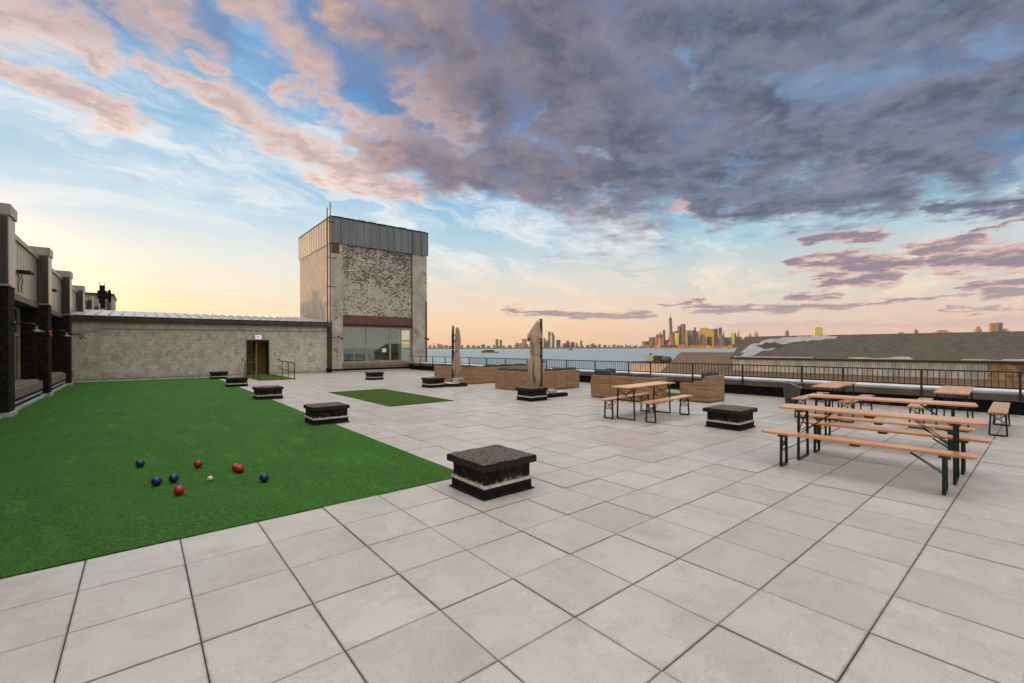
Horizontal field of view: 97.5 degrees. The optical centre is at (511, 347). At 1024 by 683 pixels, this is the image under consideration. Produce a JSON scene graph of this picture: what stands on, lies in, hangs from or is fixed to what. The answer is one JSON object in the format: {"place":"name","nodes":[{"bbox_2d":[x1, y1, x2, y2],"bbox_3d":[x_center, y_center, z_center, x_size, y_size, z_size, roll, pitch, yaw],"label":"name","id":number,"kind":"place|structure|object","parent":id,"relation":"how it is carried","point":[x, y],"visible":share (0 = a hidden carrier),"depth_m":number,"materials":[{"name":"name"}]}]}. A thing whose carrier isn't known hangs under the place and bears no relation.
{"place":"outdoors","nodes":[
{"label":"outdoors","id":0,"kind":"place"},
{"bbox_2d":[0,203,104,418],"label":"building","id":1,"kind":"structure","parent":0,"point":[35,366],"depth_m":15.49,"materials":[{"name":"brick"}]},
{"bbox_2d":[15,307,20,380],"bbox_3d":[-15.254,-0.109,13.374,0.100,2.490,5.370,0,0,-40],"label":"window","id":2,"kind":"structure","parent":1,"relation":"in","point":[17,310],"depth_m":15.30,"materials":[{"name":"grey glass"}]},
{"bbox_2d":[16,270,34,292],"bbox_3d":[-14.516,-1.944,13.399,0.300,0.636,0.680,0,0,-40],"label":"flood light","id":3,"kind":"object","parent":1,"relation":"attached to","point":[26,272],"visible":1,"depth_m":13.24,"materials":[{"name":"metal"}]},
{"bbox_2d":[13,321,43,331],"bbox_3d":[-12.559,-0.539,11.665,0.575,0.288,0.310,0,0,-40],"label":"wall lamp","id":4,"kind":"object","parent":1,"relation":"attached to","point":[35,329],"visible":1,"depth_m":11.67,"materials":[{"name":"grey metal"}]},
{"bbox_2d":[50,329,71,336],"bbox_3d":[-16.512,-0.533,16.442,0.575,0.288,0.310,0,0,-40],"label":"wall lamp","id":5,"kind":"object","parent":1,"relation":"attached to","point":[65,335],"visible":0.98,"depth_m":16.44,"materials":[{"name":"grey metal"}]},
{"bbox_2d":[0,370,1023,682],"bbox_3d":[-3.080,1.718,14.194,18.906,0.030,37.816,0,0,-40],"label":"roof paving","id":6,"kind":"structure","parent":0,"point":[674,546],"depth_m":3.39,"materials":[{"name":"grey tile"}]},
{"bbox_2d":[72,309,331,381],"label":"building","id":7,"kind":"structure","parent":6,"relation":"on","point":[127,345],"depth_m":26.06,"materials":[{"name":"paint"}]},
{"bbox_2d":[85,292,116,310],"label":"penthouse","id":8,"kind":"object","parent":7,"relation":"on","point":[111,305],"visible":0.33,"depth_m":49.81,"materials":[{"name":"paint"}]},
{"bbox_2d":[107,301,110,309],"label":"window","id":9,"kind":"structure","parent":8,"relation":"in","point":[108,302],"depth_m":49.81,"materials":[{"name":"grey glass"}]},
{"bbox_2d":[97,282,110,308],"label":"roof vent","id":10,"kind":"object","parent":7,"relation":"on","point":[102,294],"visible":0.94,"depth_m":48.61,"materials":[{"name":"metal"}]},
{"bbox_2d":[76,328,326,333],"bbox_3d":[-17.513,-0.870,26.810,12.503,0.397,0.057,0,0,-40],"label":"conduit","id":11,"kind":"object","parent":7,"relation":"attached to","point":[223,330],"visible":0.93,"depth_m":27.01,"materials":[{"name":"grey"}]},
{"bbox_2d":[253,342,256,374],"bbox_3d":[-16.546,0.686,28.813,0.110,2.090,0.950,0,0,-40],"label":"door","id":12,"kind":"structure","parent":7,"relation":"in","point":[254,343],"depth_m":28.55,"materials":[{"name":"brown wood"}]},
{"bbox_2d":[254,335,261,339],"bbox_3d":[-15.907,-0.631,28.120,0.400,0.300,0.139,0,0,-40],"label":"exit sign","id":13,"kind":"object","parent":7,"relation":"attached to","point":[257,337],"visible":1,"depth_m":28.07,"materials":[{"name":"white plastic"}]},
{"bbox_2d":[209,371,228,378],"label":"roof curb","id":14,"kind":"structure","parent":6,"relation":"on","point":[218,374],"depth_m":24.93,"materials":[{"name":"black stone"}]},
{"bbox_2d":[0,377,452,578],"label":"turf","id":15,"kind":"structure","parent":6,"relation":"on","point":[76,485],"depth_m":6.34,"materials":[{"name":"green plant"}]},
{"bbox_2d":[135,460,144,466],"bbox_3d":[-5.275,1.649,6.368,0.110,0.110,0.110,1,1,10],"label":"bocce ball","id":16,"kind":"object","parent":15,"relation":"on","point":[139,463],"visible":1,"depth_m":6.33,"materials":[{"name":"blue plastic"}]},
{"bbox_2d":[151,477,161,485],"bbox_3d":[-4.365,1.645,5.511,0.110,0.110,0.110,-35,8,-6],"label":"bocce ball","id":17,"kind":"object","parent":15,"relation":"on","point":[156,481],"visible":1,"depth_m":5.48,"materials":[{"name":"blue plastic"}]},
{"bbox_2d":[168,474,178,482],"bbox_3d":[-4.253,1.645,5.643,0.110,0.110,0.110,-7,10,-2],"label":"bocce ball","id":18,"kind":"object","parent":15,"relation":"on","point":[172,478],"visible":1,"depth_m":5.61,"materials":[{"name":"blue plastic"}]},
{"bbox_2d":[173,485,184,494],"bbox_3d":[-3.823,1.643,5.155,0.110,0.110,0.110,-12,-51,37],"label":"bocce ball","id":19,"kind":"object","parent":15,"relation":"on","point":[179,490],"visible":1,"depth_m":5.12,"materials":[{"name":"red plastic"}]},
{"bbox_2d":[193,460,202,467],"bbox_3d":[-4.426,1.646,6.330,0.110,0.110,0.110,2,36,28],"label":"bocce ball","id":20,"kind":"object","parent":15,"relation":"on","point":[198,464],"visible":1,"depth_m":6.30,"materials":[{"name":"red plastic"}]},
{"bbox_2d":[231,463,239,471],"bbox_3d":[-3.775,1.643,6.139,0.110,0.110,0.110,-29,-2,22],"label":"bocce ball","id":21,"kind":"object","parent":15,"relation":"on","point":[233,467],"visible":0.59,"depth_m":6.10,"materials":[{"name":"red plastic"}]},
{"bbox_2d":[235,465,244,472],"bbox_3d":[-3.683,1.643,6.075,0.110,0.110,0.110,36,-27,18],"label":"bocce ball","id":22,"kind":"object","parent":15,"relation":"on","point":[239,468],"visible":1,"depth_m":6.04,"materials":[{"name":"red plastic"}]},
{"bbox_2d":[259,473,268,481],"bbox_3d":[-3.123,1.641,5.657,0.110,0.110,0.110,-30,7,24],"label":"bocce ball","id":23,"kind":"object","parent":15,"relation":"on","point":[263,477],"visible":1,"depth_m":5.62,"materials":[{"name":"blue plastic"}]},
{"bbox_2d":[225,376,248,386],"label":"roof curb","id":24,"kind":"structure","parent":6,"relation":"on","point":[236,381],"depth_m":19.82,"materials":[{"name":"black stone"}]},
{"bbox_2d":[241,359,258,380],"bbox_3d":[-14.780,1.230,25.293,0.100,1.048,4.822,0,0,-40],"label":"handrail","id":25,"kind":"object","parent":6,"relation":"on","point":[249,370],"visible":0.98,"depth_m":24.79,"materials":[{"name":"black metal"}]},
{"bbox_2d":[252,385,283,399],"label":"roof curb","id":26,"kind":"structure","parent":6,"relation":"on","point":[267,392],"depth_m":14.90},
{"bbox_2d":[246,374,293,380],"bbox_3d":[-14.156,1.735,25.984,1.760,0.026,5.250,0,0,-40],"label":"turf mat","id":27,"kind":"object","parent":6,"relation":"on","point":[268,377],"visible":0.86,"depth_m":25.56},
{"bbox_2d":[278,359,294,378],"bbox_3d":[-13.081,1.224,25.985,0.100,1.048,3.722,0,0,-40],"label":"handrail","id":28,"kind":"object","parent":27,"relation":"on","point":[288,370],"visible":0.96,"depth_m":25.60,"materials":[{"name":"black metal"}]},
{"bbox_2d":[303,402,349,425],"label":"roof curb","id":29,"kind":"structure","parent":6,"relation":"on","point":[326,413],"depth_m":10.04,"materials":[{"name":"black stone"}]},
{"bbox_2d":[298,215,427,371],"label":"brick tower","id":30,"kind":"structure","parent":6,"relation":"on","point":[379,287],"depth_m":33.84,"materials":[{"name":"brick"}]},
{"bbox_2d":[326,202,335,372],"bbox_3d":[-12.499,-4.130,30.965,0.620,11.750,0.280,0,0,-40],"label":"drain pipe","id":31,"kind":"object","parent":30,"relation":"attached to","point":[329,368],"visible":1,"depth_m":30.82,"materials":[{"name":"metal"}]},
{"bbox_2d":[343,326,411,362],"bbox_3d":[-9.990,-0.220,33.638,5.450,2.670,0.180,0,0,-40],"label":"window","id":32,"kind":"structure","parent":30,"relation":"in","point":[365,327],"depth_m":33.66,"materials":[{"name":"grey glass"}]},
{"bbox_2d":[365,371,383,379],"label":"roof curb","id":33,"kind":"structure","parent":6,"relation":"on","point":[377,375],"depth_m":23.78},
{"bbox_2d":[329,389,453,406],"bbox_3d":[-4.408,1.702,15.665,2.140,0.015,5.420,0,0,-40],"label":"turf rug","id":34,"kind":"object","parent":6,"relation":"on","point":[387,397],"visible":1,"depth_m":15.14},
{"bbox_2d":[421,377,444,387],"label":"roof curb","id":35,"kind":"structure","parent":6,"relation":"on","point":[431,382],"depth_m":19.07,"materials":[{"name":"black stone"}]},
{"bbox_2d":[444,326,467,386],"bbox_3d":[-2.607,0.369,19.912,1.280,2.648,1.280,0,0,-40],"label":"closed umbrella","id":36,"kind":"object","parent":6,"relation":"on","point":[456,362],"visible":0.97,"depth_m":19.76,"materials":[{"name":"fabric"}]},
{"bbox_2d":[452,378,463,382],"bbox_3d":[-2.365,1.444,19.703,0.460,0.190,0.224,0,0,-28],"label":"cinder block","id":37,"kind":"object","parent":6,"relation":"on","point":[456,380],"depth_m":19.60,"materials":[{"name":"grey concrete"}]},
{"bbox_2d":[434,363,527,383],"bbox_3d":[-1.580,1.267,23.078,3.594,0.869,3.314,0,0,-40],"label":"wicker sofa","id":38,"kind":"object","parent":6,"relation":"on","point":[470,374],"visible":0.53,"depth_m":21.42,"materials":[{"name":"wicker"}]},
{"bbox_2d":[447,444,536,500],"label":"roof curb","id":39,"kind":"structure","parent":6,"relation":"on","point":[490,472],"depth_m":5.22,"materials":[{"name":"black stone"}]},
{"bbox_2d":[516,386,547,401],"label":"roof curb","id":40,"kind":"structure","parent":6,"relation":"on","point":[532,393],"depth_m":14.21,"materials":[{"name":"black stone"}]},
{"bbox_2d":[495,367,578,389],"bbox_3d":[1.057,1.261,18.700,2.834,0.859,2.124,0,0,-40],"label":"wicker sofa","id":41,"kind":"object","parent":6,"relation":"on","point":[553,378],"visible":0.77,"depth_m":17.97,"materials":[{"name":"wicker"}]},
{"bbox_2d":[527,319,567,397],"bbox_3d":[1.102,0.355,15.440,1.429,2.648,0.900,0,0,-40],"label":"closed umbrella","id":42,"kind":"object","parent":6,"relation":"on","point":[536,368],"visible":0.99,"depth_m":15.09,"materials":[{"name":"fabric"}]},
{"bbox_2d":[598,392,652,418],"bbox_3d":[2.890,1.445,11.205,2.200,0.474,0.256,0,0,-44],"label":"bench","id":43,"kind":"object","parent":6,"relation":"on","point":[647,394],"visible":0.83,"depth_m":10.82,"materials":[{"name":"brown wood"}]},
{"bbox_2d":[591,368,666,401],"bbox_3d":[3.777,1.203,14.633,1.000,0.953,2.550,0,0,-40],"label":"wicker sofa","id":44,"kind":"object","parent":6,"relation":"on","point":[603,381],"visible":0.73,"depth_m":14.28,"materials":[{"name":"wicker"}]},
{"bbox_2d":[611,381,674,420],"bbox_3d":[3.255,1.294,11.014,2.200,0.774,0.500,0,0,-43],"label":"beer table","id":45,"kind":"object","parent":6,"relation":"on","point":[630,387],"visible":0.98,"depth_m":10.67,"materials":[{"name":"brown wood"}]},
{"bbox_2d":[640,395,692,422],"bbox_3d":[3.691,1.442,10.582,2.200,0.474,0.256,0,0,-44],"label":"bench","id":46,"kind":"object","parent":6,"relation":"on","point":[658,401],"visible":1,"depth_m":10.37,"materials":[{"name":"brown wood"}]},
{"bbox_2d":[667,392,679,396],"bbox_3d":[5.017,1.664,15.404,2.550,0.015,1.500,0,0,-40],"label":"turf rug","id":47,"kind":"object","parent":6,"relation":"on","point":[673,394],"visible":0.07,"depth_m":15.73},
{"bbox_2d":[680,371,723,402],"bbox_3d":[5.962,1.206,14.079,0.980,0.931,0.950,0,0,-40],"label":"wicker armchair","id":48,"kind":"object","parent":6,"relation":"on","point":[709,387],"visible":0.99,"depth_m":13.69,"materials":[{"name":"wicker"}]},
{"bbox_2d":[408,362,1023,416],"bbox_3d":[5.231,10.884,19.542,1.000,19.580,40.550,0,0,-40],"label":"parapet","id":49,"kind":"structure","parent":6,"relation":"on","point":[984,399],"depth_m":13.10,"materials":[{"name":"concrete"}]},
{"bbox_2d":[416,356,1023,400],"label":"roof railing","id":50,"kind":"object","parent":49,"relation":"on","point":[475,361],"visible":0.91,"depth_m":14.01,"materials":[{"name":"black metal"}]},
{"bbox_2d":[703,404,757,430],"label":"roof curb","id":51,"kind":"structure","parent":6,"relation":"on","point":[732,417],"depth_m":9.27,"materials":[{"name":"black stone"}]},
{"bbox_2d":[782,380,801,403],"bbox_3d":[8.344,1.327,13.382,0.520,0.669,0.520,0,0,-2],"label":"rubbish bin","id":52,"kind":"object","parent":6,"relation":"on","point":[791,389],"visible":0.98,"depth_m":13.22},
{"bbox_2d":[791,392,828,417],"bbox_3d":[7.453,1.427,11.165,2.200,0.474,0.256,0,0,-41],"label":"bench","id":53,"kind":"object","parent":6,"relation":"on","point":[803,398],"visible":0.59,"depth_m":10.68,"materials":[{"name":"brown wood"}]},
{"bbox_2d":[811,381,856,420],"bbox_3d":[7.862,1.276,10.906,2.200,0.774,0.500,0,0,-43],"label":"beer table","id":54,"kind":"object","parent":6,"relation":"on","point":[833,385],"visible":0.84,"depth_m":10.49,"materials":[{"name":"brown wood"}]},
{"bbox_2d":[837,394,874,422],"bbox_3d":[8.072,1.425,10.496,2.200,0.474,0.256,0,0,-40],"label":"bench","id":55,"kind":"object","parent":6,"relation":"on","point":[844,401],"visible":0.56,"depth_m":10.04,"materials":[{"name":"brown wood"}]},
{"bbox_2d":[761,429,978,495],"bbox_3d":[4.424,1.439,5.776,0.256,0.474,2.200,0,0,-41],"label":"bench","id":56,"kind":"object","parent":6,"relation":"on","point":[945,455],"visible":1,"depth_m":5.51,"materials":[{"name":"brown wood"}]},
{"bbox_2d":[778,404,987,484],"bbox_3d":[4.990,1.287,6.220,0.500,0.774,2.200,0,0,-42],"label":"beer table","id":57,"kind":"object","parent":6,"relation":"on","point":[956,423],"visible":0.97,"depth_m":5.99,"materials":[{"name":"brown wood"}]},
{"bbox_2d":[800,413,974,459],"bbox_3d":[5.991,1.433,7.333,0.256,0.474,2.200,0,0,-44],"label":"beer bench","id":58,"kind":"object","parent":6,"relation":"on","point":[949,429],"visible":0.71,"depth_m":7.15,"materials":[{"name":"brown wood"}]},
{"bbox_2d":[808,394,977,447],"bbox_3d":[6.472,1.281,7.770,2.200,0.774,0.500,0,0,43],"label":"beer table","id":59,"kind":"object","parent":6,"relation":"on","point":[952,405],"visible":0.88,"depth_m":7.62,"materials":[{"name":"brown wood"}]},
{"bbox_2d":[796,420,992,474],"bbox_3d":[5.444,1.435,6.582,0.256,0.474,2.200,0,0,-42],"label":"bench","id":60,"kind":"object","parent":6,"relation":"on","point":[963,440],"visible":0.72,"depth_m":6.38,"materials":[{"name":"brown wood"}]},
{"bbox_2d":[907,398,933,428],"bbox_3d":[8.889,1.421,9.744,2.200,0.474,0.256,0,0,-43],"label":"bench","id":61,"kind":"object","parent":6,"relation":"on","point":[916,406],"visible":0.65,"depth_m":9.24,"materials":[{"name":"brown wood"}]},
{"bbox_2d":[933,386,974,432],"bbox_3d":[9.329,1.270,9.447,2.200,0.774,0.500,0,0,-42],"label":"beer table","id":62,"kind":"object","parent":6,"relation":"on","point":[959,391],"visible":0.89,"depth_m":9.04,"materials":[{"name":"brown wood"}]},
{"bbox_2d":[988,402,1009,436],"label":"bench","id":63,"kind":"object","parent":6,"relation":"on","point":[999,408],"visible":1,"depth_m":8.45,"materials":[{"name":"brown wood"}]},
{"bbox_2d":[0,0,1023,347],"label":"sky","id":64,"kind":"structure","parent":0,"point":[597,171],"materials":[{"name":"blue"}]},
{"bbox_2d":[402,347,649,348],"bbox_3d":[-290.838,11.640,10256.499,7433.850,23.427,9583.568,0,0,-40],"label":"shore","id":65,"kind":"structure","parent":0,"point":[548,348],"depth_m":6166.12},
{"bbox_2d":[548,332,550,346],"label":"tower","id":66,"kind":"structure","parent":65,"relation":"on","point":[549,333],"depth_m":8291.06,"materials":[{"name":"stone"}]},
{"bbox_2d":[550,332,554,347],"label":"tower","id":67,"kind":"structure","parent":65,"relation":"on","point":[552,340],"depth_m":8181.27,"materials":[{"name":"grey glass"}]},
{"bbox_2d":[556,340,560,346],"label":"tower","id":68,"kind":"structure","parent":65,"relation":"on","point":[558,343],"depth_m":8371.85,"materials":[{"name":"stone"}]},
{"bbox_2d":[402,347,735,371],"bbox_3d":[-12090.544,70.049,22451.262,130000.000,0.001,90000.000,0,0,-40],"label":"water","id":69,"kind":"structure","parent":0,"point":[598,356],"depth_m":1186.97,"materials":[{"name":"teal liquid"}]},
{"bbox_2d":[482,350,498,352],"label":"barge","id":70,"kind":"object","parent":69,"relation":"on","point":[487,351],"visible":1,"depth_m":1793.67,"materials":[{"name":"grey"}]},
{"bbox_2d":[631,361,668,372],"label":"stucco building","id":71,"kind":"structure","parent":0,"point":[661,366],"depth_m":68.57,"materials":[{"name":"concrete"}]},
{"bbox_2d":[642,353,671,361],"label":"rooftop unit","id":72,"kind":"object","parent":71,"relation":"on","point":[650,357],"visible":0.91,"depth_m":68.50,"materials":[{"name":"metal"}]},
{"bbox_2d":[645,347,736,348],"bbox_3d":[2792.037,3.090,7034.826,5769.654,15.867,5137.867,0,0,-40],"label":"city shore","id":73,"kind":"structure","parent":0,"point":[695,348],"depth_m":4496.04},
{"bbox_2d":[649,337,654,345],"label":"skyscraper","id":74,"kind":"structure","parent":73,"relation":"on","point":[652,341],"depth_m":6859.91,"materials":[{"name":"stone"}]},
{"bbox_2d":[655,334,658,345],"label":"skyscraper","id":75,"kind":"structure","parent":73,"relation":"on","point":[656,340],"depth_m":6732.06,"materials":[{"name":"concrete"}]},
{"bbox_2d":[658,338,662,345],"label":"skyscraper","id":76,"kind":"structure","parent":73,"relation":"on","point":[660,341],"depth_m":6488.56,"materials":[{"name":"stone"}]},
{"bbox_2d":[662,330,664,344],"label":"skyscraper","id":77,"kind":"structure","parent":73,"relation":"on","point":[663,334],"depth_m":6589.86,"materials":[{"name":"stone"}]},
{"bbox_2d":[668,312,672,343],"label":"skyscraper","id":78,"kind":"structure","parent":73,"relation":"on","point":[670,331],"depth_m":6780.62,"materials":[{"name":"grey glass"}]},
{"bbox_2d":[669,334,672,341],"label":"skyscraper","id":79,"kind":"structure","parent":73,"relation":"on","point":[670,337],"depth_m":6535.72,"materials":[{"name":"stone"}]},
{"bbox_2d":[675,333,678,344],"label":"skyscraper","id":80,"kind":"structure","parent":73,"relation":"on","point":[676,338],"depth_m":6377.42,"materials":[{"name":"yellow glass"}]},
{"bbox_2d":[679,335,684,344],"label":"skyscraper","id":81,"kind":"structure","parent":73,"relation":"on","point":[682,339],"depth_m":6335.07,"materials":[{"name":"stone"}]},
{"bbox_2d":[680,324,685,335],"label":"skyscraper","id":82,"kind":"structure","parent":73,"relation":"on","point":[682,328],"depth_m":6833.84,"materials":[{"name":"stone"}]},
{"bbox_2d":[685,330,688,344],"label":"skyscraper","id":83,"kind":"structure","parent":73,"relation":"on","point":[686,337],"depth_m":6778.15,"materials":[{"name":"stone"}]},
{"bbox_2d":[688,330,695,345],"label":"skyscraper","id":84,"kind":"structure","parent":73,"relation":"on","point":[691,337],"depth_m":6263.39,"materials":[{"name":"stone"}]},
{"bbox_2d":[699,334,705,345],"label":"skyscraper","id":85,"kind":"structure","parent":73,"relation":"on","point":[702,339],"depth_m":6338.26,"materials":[{"name":"grey concrete"}]},
{"bbox_2d":[703,329,713,345],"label":"skyscraper","id":86,"kind":"structure","parent":73,"relation":"on","point":[708,332],"depth_m":6596.57,"materials":[{"name":"gold concrete"}]},
{"bbox_2d":[707,337,711,345],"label":"skyscraper","id":87,"kind":"structure","parent":73,"relation":"on","point":[709,341],"depth_m":6289.28,"materials":[{"name":"stone"}]},
{"bbox_2d":[714,329,717,345],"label":"skyscraper","id":88,"kind":"structure","parent":73,"relation":"on","point":[715,336],"depth_m":6671.91,"materials":[{"name":"stone"}]},
{"bbox_2d":[718,334,723,345],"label":"skyscraper","id":89,"kind":"structure","parent":73,"relation":"on","point":[720,339],"depth_m":6332.48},
{"bbox_2d":[724,337,731,346],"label":"skyscraper","id":90,"kind":"structure","parent":73,"relation":"on","point":[727,341],"depth_m":6444.27,"materials":[{"name":"stone"}]},
{"bbox_2d":[731,333,734,343],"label":"skyscraper","id":91,"kind":"structure","parent":73,"relation":"on","point":[733,337],"depth_m":6497.96,"materials":[{"name":"stone"}]},
{"bbox_2d":[736,337,741,344],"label":"skyscraper","id":92,"kind":"structure","parent":73,"relation":"on","point":[738,340],"depth_m":6484.98,"materials":[{"name":"stone"}]},
{"bbox_2d":[814,327,822,334],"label":"skyscraper","id":93,"kind":"structure","parent":73,"relation":"on","point":[818,330],"depth_m":5193.89,"materials":[{"name":"stone"}]},
{"bbox_2d":[661,331,1023,389],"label":"pier shed","id":94,"kind":"structure","parent":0,"point":[993,351],"depth_m":39.73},
{"bbox_3d":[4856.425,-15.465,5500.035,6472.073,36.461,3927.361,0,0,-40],"label":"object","id":95,"kind":"structure","parent":0,"visible":0},
{"bbox_2d":[932,330,951,332],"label":"skyscraper","id":96,"kind":"structure","parent":95,"relation":"on","point":[941,331],"depth_m":4484.58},
{"bbox_2d":[974,327,981,331],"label":"skyscraper","id":97,"kind":"structure","parent":95,"relation":"on","point":[977,329],"depth_m":4989.42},
{"bbox_2d":[989,323,997,331],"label":"skyscraper","id":98,"kind":"structure","parent":95,"relation":"on","point":[993,327],"depth_m":4789.84,"materials":[{"name":"stone"}]},
{"bbox_2d":[997,322,1002,331],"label":"skyscraper","id":99,"kind":"structure","parent":95,"relation":"on","point":[1000,326],"depth_m":4774.23,"materials":[{"name":"grey glass"}]}
]}

